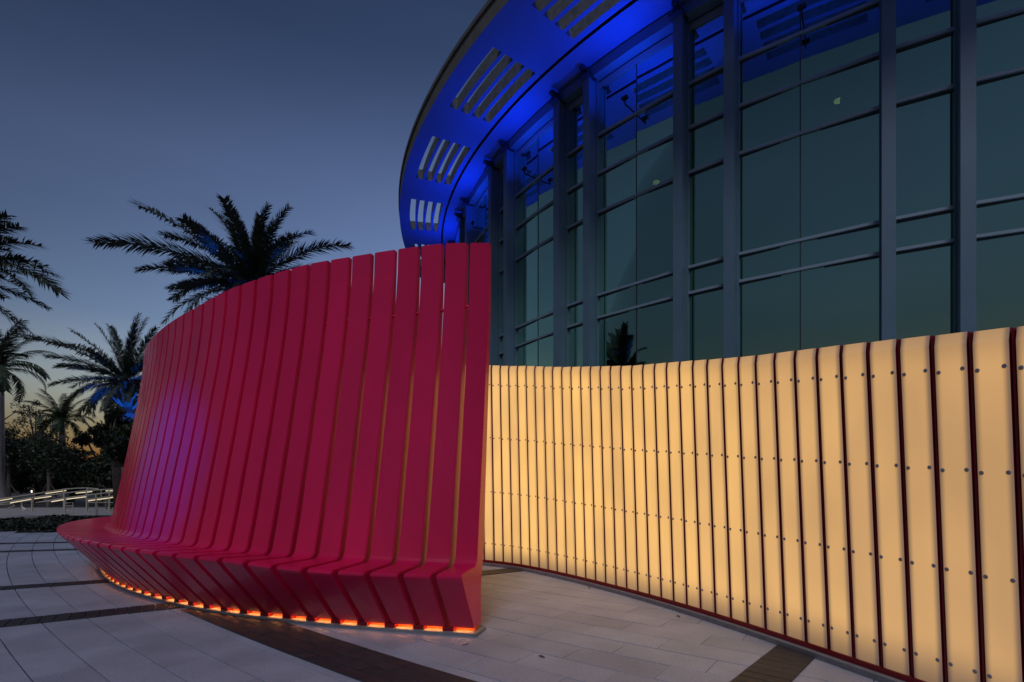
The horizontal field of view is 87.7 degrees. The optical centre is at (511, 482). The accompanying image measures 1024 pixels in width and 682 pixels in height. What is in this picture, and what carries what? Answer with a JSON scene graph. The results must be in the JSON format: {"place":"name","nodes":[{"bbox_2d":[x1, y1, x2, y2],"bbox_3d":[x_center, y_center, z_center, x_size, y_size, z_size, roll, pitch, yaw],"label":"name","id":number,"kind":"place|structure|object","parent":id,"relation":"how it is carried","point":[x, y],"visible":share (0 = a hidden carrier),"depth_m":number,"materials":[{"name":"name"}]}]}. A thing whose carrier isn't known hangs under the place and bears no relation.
{"place":"outdoors","nodes":[
{"label":"outdoors","id":0,"kind":"place"},
{"bbox_2d":[3,488,107,531],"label":"ground","id":1,"kind":"structure","parent":0,"point":[80,503],"depth_m":31.28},
{"bbox_2d":[5,429,41,483],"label":"broadleaf tree","id":2,"kind":"object","parent":1,"relation":"on","point":[25,474],"visible":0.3,"depth_m":30.09,"materials":[{"name":"green plant"}]},
{"bbox_2d":[5,426,44,505],"bbox_3d":[-25.401,-0.867,26.969,3.020,4.136,2.861,0,0,0],"label":"young tree","id":3,"kind":"object","parent":1,"relation":"on","point":[12,452],"visible":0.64,"depth_m":26.96,"materials":[{"name":"green plant"}]},
{"bbox_2d":[0,209,71,361],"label":"date palm","id":4,"kind":"object","parent":1,"relation":"on","point":[6,261],"visible":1,"depth_m":12.87,"materials":[{"name":"palm leaf"},{"name":"bark"}]},
{"bbox_2d":[5,399,68,496],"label":"broadleaf tree","id":5,"kind":"object","parent":1,"relation":"on","point":[24,416],"visible":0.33,"depth_m":45.69,"materials":[{"name":"green plant"}]},
{"bbox_2d":[10,453,70,502],"bbox_3d":[-29.360,-0.658,33.012,3.605,3.853,3.854,0,0,0],"label":"broadleaf tree","id":6,"kind":"object","parent":1,"relation":"on","point":[21,486],"visible":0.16,"depth_m":32.31,"materials":[{"name":"green plant"}]},
{"bbox_2d":[5,419,88,507],"bbox_3d":[-22.938,-0.999,26.109,3.614,4.402,3.065,0,0,0],"label":"young tree","id":7,"kind":"object","parent":1,"relation":"on","point":[48,448],"visible":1,"depth_m":25.80,"materials":[{"name":"green plant"}]},
{"bbox_2d":[0,514,107,531],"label":"ground cover","id":8,"kind":"object","parent":1,"relation":"on","point":[52,522],"visible":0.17,"depth_m":13.08,"materials":[{"name":"green plant"}]},
{"bbox_2d":[0,515,111,520],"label":"retaining wall","id":9,"kind":"structure","parent":1,"relation":"on","point":[15,516],"depth_m":17.16,"materials":[{"name":"grey concrete"}]},
{"bbox_2d":[16,388,95,497],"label":"royal palm","id":10,"kind":"object","parent":1,"relation":"on","point":[59,418],"visible":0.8,"depth_m":41.80,"materials":[{"name":"green plant"}]},
{"bbox_2d":[0,508,112,514],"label":"walkway","id":11,"kind":"structure","parent":1,"relation":"on","point":[45,511],"depth_m":21.98,"materials":[{"name":"grey concrete"}]},
{"bbox_2d":[0,318,56,507],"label":"royal palm","id":12,"kind":"object","parent":11,"relation":"on","point":[8,338],"visible":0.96,"depth_m":25.04,"materials":[{"name":"green plant"}]},
{"bbox_2d":[0,487,101,508],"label":"handrail","id":13,"kind":"object","parent":11,"relation":"on","point":[86,488],"visible":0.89,"depth_m":23.98,"materials":[{"name":"metal"}]},
{"bbox_2d":[0,489,112,511],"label":"handrail","id":14,"kind":"object","parent":11,"relation":"on","point":[109,502],"visible":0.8,"depth_m":21.98,"materials":[{"name":"metal"}]},
{"bbox_2d":[35,491,112,513],"bbox_3d":[-16.653,0.833,20.500,3.300,1.090,0.050,0,0,0],"label":"handrail","id":15,"kind":"object","parent":11,"relation":"on","point":[72,497],"visible":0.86,"depth_m":20.48,"materials":[{"name":"metal"}]},
{"bbox_2d":[14,312,160,471],"bbox_3d":[-16.027,-2.795,21.177,6.746,7.991,4.607,0,0,0],"label":"date palm","id":16,"kind":"object","parent":11,"relation":"on","point":[123,386],"visible":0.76,"depth_m":20.72,"materials":[{"name":"green plant"}]},
{"bbox_2d":[87,495,112,514],"bbox_3d":[-14.523,0.805,19.000,1.208,0.822,0.050,0,0,0],"label":"handrail","id":17,"kind":"object","parent":11,"relation":"on","point":[96,504],"visible":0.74,"depth_m":18.98,"materials":[{"name":"metal"}]},
{"bbox_2d":[29,457,92,503],"bbox_3d":[-25.722,-0.178,30.970,3.243,2.934,3.476,0,0,-26],"label":"broadleaf tree","id":18,"kind":"object","parent":1,"relation":"on","point":[60,479],"visible":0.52,"depth_m":30.20,"materials":[{"name":"green plant"}]},
{"bbox_2d":[11,449,112,493],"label":"distant wood","id":19,"kind":"object","parent":1,"relation":"on","point":[30,489],"visible":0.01,"depth_m":64.35,"materials":[{"name":"green plant"}]},
{"bbox_2d":[65,431,109,504],"bbox_3d":[-22.407,-0.828,28.866,3.095,4.186,2.638,0,0,43],"label":"broadleaf tree","id":20,"kind":"object","parent":1,"relation":"on","point":[83,439],"visible":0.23,"depth_m":28.58,"materials":[{"name":"green plant"}]},
{"bbox_2d":[75,447,112,506],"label":"broadleaf tree","id":21,"kind":"object","parent":1,"relation":"on","point":[104,480],"visible":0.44,"depth_m":26.53,"materials":[{"name":"green plant"}]},
{"bbox_2d":[103,449,110,468],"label":"broadleaf tree","id":22,"kind":"object","parent":1,"relation":"on","point":[106,459],"depth_m":24.93,"materials":[{"name":"green plant"}]},
{"bbox_2d":[87,404,133,509],"bbox_3d":[-13.607,-0.716,18.478,1.684,3.968,1.751,0,0,0],"label":"broadleaf tree","id":23,"kind":"object","parent":1,"relation":"on","point":[112,431],"visible":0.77,"depth_m":18.11,"materials":[{"name":"green plant"}]},
{"bbox_2d":[84,193,355,325],"bbox_3d":[-7.745,-3.441,15.239,6.240,9.281,5.224,0,0,26],"label":"date palm","id":24,"kind":"object","parent":1,"relation":"on","point":[247,261],"visible":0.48,"depth_m":14.33,"materials":[{"name":"green plant"}]},
{"bbox_2d":[0,0,508,459],"label":"sky","id":25,"kind":"structure","parent":0,"point":[312,106],"materials":[{"name":"blue"}]},
{"bbox_2d":[0,531,878,681],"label":"plaza paving","id":26,"kind":"structure","parent":0,"point":[569,631],"depth_m":3.86,"materials":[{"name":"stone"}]},
{"bbox_2d":[57,243,490,636],"bbox_3d":[-3.955,-0.463,6.732,2.730,3.225,9.185,0,0,-40],"label":"slatted bench","id":27,"kind":"object","parent":26,"relation":"on","point":[307,445],"visible":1,"depth_m":4.62,"materials":[{"name":"red wood"}]},
{"bbox_2d":[0,542,814,681],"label":"dark paving bands","id":28,"kind":"object","parent":26,"relation":"on","point":[778,663],"visible":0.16,"depth_m":3.64,"materials":[{"name":"stone"}]},
{"bbox_2d":[398,0,1023,366],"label":"arena building","id":29,"kind":"structure","parent":26,"relation":"on","point":[633,182],"depth_m":14.01,"materials":[{"name":"grey"}]},
{"bbox_2d":[476,197,484,238],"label":"window pane","id":30,"kind":"structure","parent":29,"relation":"in","point":[480,212],"depth_m":24.11,"materials":[{"name":"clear glass"}]},
{"bbox_2d":[478,232,484,242],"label":"window pane","id":31,"kind":"structure","parent":29,"relation":"in","point":[482,240],"depth_m":23.83,"materials":[{"name":"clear glass"}]},
{"bbox_2d":[486,193,487,225],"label":"window pane","id":32,"kind":"structure","parent":29,"relation":"in","point":[487,193],"depth_m":23.28,"materials":[{"name":"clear glass"}]},
{"bbox_2d":[501,174,502,207],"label":"window pane","id":33,"kind":"structure","parent":29,"relation":"in","point":[502,174],"depth_m":21.83,"materials":[{"name":"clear glass"}]},
{"bbox_2d":[501,213,502,237],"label":"window pane","id":34,"kind":"structure","parent":29,"relation":"in","point":[501,213],"depth_m":21.88,"materials":[{"name":"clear glass"}]},
{"bbox_2d":[501,242,502,268],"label":"window pane","id":35,"kind":"structure","parent":29,"relation":"in","point":[502,242],"depth_m":21.84,"materials":[{"name":"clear glass"}]},
{"bbox_2d":[501,273,502,333],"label":"window pane","id":36,"kind":"structure","parent":29,"relation":"in","point":[502,273],"depth_m":21.80,"materials":[{"name":"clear glass"}]},
{"bbox_2d":[517,138,537,192],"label":"window pane","id":37,"kind":"structure","parent":29,"relation":"in","point":[529,158],"depth_m":20.06,"materials":[{"name":"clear glass"}]},
{"bbox_2d":[517,180,537,224],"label":"window pane","id":38,"kind":"structure","parent":29,"relation":"in","point":[527,203],"depth_m":20.11,"materials":[{"name":"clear glass"}]},
{"bbox_2d":[517,214,537,256],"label":"window pane","id":39,"kind":"structure","parent":29,"relation":"in","point":[527,235],"depth_m":20.11,"materials":[{"name":"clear glass"}]},
{"bbox_2d":[517,248,537,325],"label":"window pane","id":40,"kind":"structure","parent":29,"relation":"in","point":[527,267],"depth_m":20.11,"materials":[{"name":"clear glass"}]},
{"bbox_2d":[517,320,537,344],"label":"window pane","id":41,"kind":"structure","parent":29,"relation":"in","point":[528,332],"depth_m":20.11,"materials":[{"name":"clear glass"}]},
{"bbox_2d":[517,340,537,365],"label":"window pane","id":42,"kind":"structure","parent":29,"relation":"in","point":[527,355],"depth_m":20.06,"materials":[{"name":"teal glass"}]},
{"bbox_2d":[538,125,552,175],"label":"window pane","id":43,"kind":"structure","parent":29,"relation":"in","point":[545,141],"depth_m":19.17,"materials":[{"name":"blue glass"}]},
{"bbox_2d":[538,170,552,209],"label":"window pane","id":44,"kind":"structure","parent":29,"relation":"in","point":[545,184],"depth_m":19.17,"materials":[{"name":"teal glass"}]},
{"bbox_2d":[538,205,552,243],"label":"window pane","id":45,"kind":"structure","parent":29,"relation":"in","point":[545,218],"depth_m":19.17,"materials":[{"name":"teal glass"}]},
{"bbox_2d":[538,240,552,316],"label":"window pane","id":46,"kind":"structure","parent":29,"relation":"in","point":[545,253],"depth_m":19.17,"materials":[{"name":"teal glass"}]},
{"bbox_2d":[538,315,552,336],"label":"window pane","id":47,"kind":"structure","parent":29,"relation":"in","point":[545,325],"depth_m":19.17,"materials":[{"name":"teal glass"}]},
{"bbox_2d":[538,335,552,366],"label":"window pane","id":48,"kind":"structure","parent":29,"relation":"in","point":[545,346],"depth_m":19.17,"materials":[{"name":"teal glass"}]},
{"bbox_2d":[569,102,582,151],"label":"window pane","id":49,"kind":"structure","parent":29,"relation":"in","point":[576,114],"depth_m":17.89,"materials":[{"name":"blue glass"}]},
{"bbox_2d":[569,149,582,187],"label":"window pane","id":50,"kind":"structure","parent":29,"relation":"in","point":[575,161],"depth_m":17.88,"materials":[{"name":"teal glass"}]},
{"bbox_2d":[569,186,582,225],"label":"window pane","id":51,"kind":"structure","parent":29,"relation":"in","point":[576,197],"depth_m":17.88,"materials":[{"name":"teal glass"}]},
{"bbox_2d":[569,224,582,303],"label":"window pane","id":52,"kind":"structure","parent":29,"relation":"in","point":[576,234],"depth_m":17.88,"materials":[{"name":"teal glass"}]},
{"bbox_2d":[569,304,582,324],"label":"window pane","id":53,"kind":"structure","parent":29,"relation":"in","point":[575,313],"depth_m":17.88,"materials":[{"name":"teal glass"}]},
{"bbox_2d":[569,325,582,366],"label":"window pane","id":54,"kind":"structure","parent":29,"relation":"in","point":[575,334],"depth_m":17.88,"materials":[{"name":"teal glass"}]},
{"bbox_2d":[599,65,635,131],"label":"window pane","id":55,"kind":"structure","parent":29,"relation":"in","point":[612,109],"depth_m":16.59,"materials":[{"name":"blue glass"}]},
{"bbox_2d":[599,116,635,170],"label":"window pane","id":56,"kind":"structure","parent":29,"relation":"in","point":[618,144],"depth_m":16.59,"materials":[{"name":"teal glass"}]},
{"bbox_2d":[599,156,635,209],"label":"window pane","id":57,"kind":"structure","parent":29,"relation":"in","point":[618,184],"depth_m":16.57,"materials":[{"name":"teal glass"}]},
{"bbox_2d":[599,198,635,292],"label":"window pane","id":58,"kind":"structure","parent":29,"relation":"in","point":[617,226],"depth_m":16.59,"materials":[{"name":"teal glass"}]},
{"bbox_2d":[599,285,635,315],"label":"window pane","id":59,"kind":"structure","parent":29,"relation":"in","point":[623,299],"depth_m":16.56,"materials":[{"name":"teal glass"}]},
{"bbox_2d":[599,309,635,365],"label":"window pane","id":60,"kind":"structure","parent":29,"relation":"in","point":[617,334],"depth_m":16.56,"materials":[{"name":"teal glass"}]},
{"bbox_2d":[637,42,672,109],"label":"window pane","id":61,"kind":"structure","parent":29,"relation":"in","point":[655,72],"depth_m":15.64,"materials":[{"name":"blue glass"}]},
{"bbox_2d":[637,97,672,150],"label":"window pane","id":62,"kind":"structure","parent":29,"relation":"in","point":[654,124],"depth_m":15.65,"materials":[{"name":"teal glass"}]},
{"bbox_2d":[637,140,672,192],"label":"window pane","id":63,"kind":"structure","parent":29,"relation":"in","point":[654,166],"depth_m":15.66,"materials":[{"name":"teal glass"}]},
{"bbox_2d":[637,183,672,280],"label":"window pane","id":64,"kind":"structure","parent":29,"relation":"in","point":[655,208],"depth_m":15.64,"materials":[{"name":"teal glass"}]},
{"bbox_2d":[637,276,672,304],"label":"window pane","id":65,"kind":"structure","parent":29,"relation":"in","point":[661,288],"depth_m":15.66,"materials":[{"name":"teal glass"}]},
{"bbox_2d":[637,301,672,364],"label":"window pane","id":66,"kind":"structure","parent":29,"relation":"in","point":[654,323],"depth_m":15.64,"materials":[{"name":"teal glass"}]},
{"bbox_2d":[690,13,722,80],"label":"window pane","id":67,"kind":"structure","parent":29,"relation":"in","point":[706,40],"depth_m":14.62,"materials":[{"name":"blue glass"}]},
{"bbox_2d":[690,72,722,124],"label":"window pane","id":68,"kind":"structure","parent":29,"relation":"in","point":[706,97],"depth_m":14.62,"materials":[{"name":"blue glass"}]},
{"bbox_2d":[690,117,722,169],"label":"window pane","id":69,"kind":"structure","parent":29,"relation":"in","point":[706,141],"depth_m":14.62,"materials":[{"name":"teal glass"}]},
{"bbox_2d":[690,164,722,264],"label":"window pane","id":70,"kind":"structure","parent":29,"relation":"in","point":[706,187],"depth_m":14.62,"materials":[{"name":"teal glass"}]},
{"bbox_2d":[690,262,722,290],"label":"window pane","id":71,"kind":"structure","parent":29,"relation":"in","point":[711,275],"depth_m":14.62,"materials":[{"name":"teal glass"}]},
{"bbox_2d":[690,289,722,360],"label":"window pane","id":72,"kind":"structure","parent":29,"relation":"in","point":[706,309],"depth_m":14.62,"materials":[{"name":"teal glass"}]},
{"bbox_2d":[740,0,799,55],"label":"window pane","id":73,"kind":"structure","parent":29,"relation":"in","point":[763,23],"depth_m":13.69,"materials":[{"name":"blue glass"}]},
{"bbox_2d":[740,35,799,102],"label":"window pane","id":74,"kind":"structure","parent":29,"relation":"in","point":[776,68],"depth_m":13.61,"materials":[{"name":"blue glass"}]},
{"bbox_2d":[740,85,799,150],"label":"window pane","id":75,"kind":"structure","parent":29,"relation":"in","point":[776,117],"depth_m":13.61,"materials":[{"name":"teal glass"}]},
{"bbox_2d":[740,135,799,251],"bbox_3d":[6.570,-7.330,13.642,1.405,2.640,0.003,0,0,37],"label":"window pane","id":76,"kind":"structure","parent":29,"relation":"in","point":[769,177],"depth_m":13.62,"materials":[{"name":"teal glass"}]},
{"bbox_2d":[740,242,799,278],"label":"window pane","id":77,"kind":"structure","parent":29,"relation":"in","point":[787,257],"depth_m":13.61,"materials":[{"name":"teal glass"}]},
{"bbox_2d":[740,271,799,356],"bbox_3d":[6.570,-3.970,13.642,1.405,2.640,0.003,0,0,36],"label":"window pane","id":78,"kind":"structure","parent":29,"relation":"in","point":[769,308],"depth_m":13.62,"materials":[{"name":"teal glass"}]},
{"bbox_2d":[801,0,871,29],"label":"window pane","id":79,"kind":"structure","parent":29,"relation":"in","point":[816,11],"depth_m":12.95,"materials":[{"name":"blue glass"}]},
{"bbox_2d":[801,5,878,79],"bbox_3d":[7.825,-10.515,12.777,1.596,1.230,0.004,0,0,33],"label":"window pane","id":80,"kind":"structure","parent":29,"relation":"in","point":[824,48],"depth_m":12.77,"materials":[{"name":"blue glass"}]},
{"bbox_2d":[801,59,878,130],"bbox_3d":[7.825,-9.275,12.777,1.596,1.250,0.003,0,0,33],"label":"window pane","id":81,"kind":"structure","parent":29,"relation":"in","point":[824,99],"depth_m":12.77,"materials":[{"name":"teal glass"}]},
{"bbox_2d":[801,113,878,237],"bbox_3d":[7.826,-7.330,12.779,1.596,2.640,0.001,0,0,33],"label":"window pane","id":82,"kind":"structure","parent":29,"relation":"in","point":[840,163],"depth_m":12.76,"materials":[{"name":"teal glass"}]},
{"bbox_2d":[801,227,878,266],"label":"window pane","id":83,"kind":"structure","parent":29,"relation":"in","point":[813,251],"depth_m":12.77,"materials":[{"name":"teal glass"}]},
{"bbox_2d":[801,258,878,349],"bbox_3d":[7.825,-3.970,12.777,1.596,2.640,0.002,0,0,33],"label":"window pane","id":84,"kind":"structure","parent":29,"relation":"in","point":[840,303],"depth_m":12.76,"materials":[{"name":"teal glass"}]},
{"bbox_2d":[896,0,952,44],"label":"window pane","id":85,"kind":"structure","parent":29,"relation":"in","point":[915,19],"depth_m":11.96,"materials":[{"name":"blue glass"}]},
{"bbox_2d":[896,35,952,99],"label":"window pane","id":86,"kind":"structure","parent":29,"relation":"in","point":[928,66],"depth_m":11.93,"materials":[{"name":"teal glass"}]},
{"bbox_2d":[896,92,952,215],"bbox_3d":[9.212,-7.330,11.940,1.049,2.640,0.001,0,0,29],"label":"window pane","id":87,"kind":"structure","parent":29,"relation":"in","point":[924,128],"depth_m":11.93,"materials":[{"name":"teal glass"}]},
{"bbox_2d":[896,212,952,247],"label":"window pane","id":88,"kind":"structure","parent":29,"relation":"in","point":[937,227],"depth_m":11.93,"materials":[{"name":"teal glass"}]},
{"bbox_2d":[896,245,952,338],"bbox_3d":[9.212,-3.970,11.939,1.049,2.640,0.002,0,0,29],"label":"window pane","id":89,"kind":"structure","parent":29,"relation":"in","point":[924,278],"depth_m":11.93,"materials":[{"name":"teal glass"}]},
{"bbox_2d":[976,0,1023,18],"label":"window pane","id":90,"kind":"structure","parent":29,"relation":"in","point":[984,8],"depth_m":11.38,"materials":[{"name":"teal glass"}]},
{"bbox_2d":[976,14,1023,77],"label":"window pane","id":91,"kind":"structure","parent":29,"relation":"in","point":[999,44],"depth_m":11.34,"materials":[{"name":"teal glass"}]},
{"bbox_2d":[976,74,1023,200],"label":"window pane","id":92,"kind":"structure","parent":29,"relation":"in","point":[999,103],"depth_m":11.34,"materials":[{"name":"teal glass"}]},
{"bbox_2d":[976,200,1023,233],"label":"window pane","id":93,"kind":"structure","parent":29,"relation":"in","point":[1009,215],"depth_m":11.34,"materials":[{"name":"teal glass"}]},
{"bbox_2d":[976,234,1023,330],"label":"window pane","id":94,"kind":"structure","parent":29,"relation":"in","point":[999,261],"depth_m":11.34,"materials":[{"name":"teal glass"}]},
{"bbox_2d":[464,326,1023,681],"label":"glowing wall","id":95,"kind":"structure","parent":26,"relation":"on","point":[857,508],"depth_m":3.60,"materials":[{"name":"yellow"}]}
]}

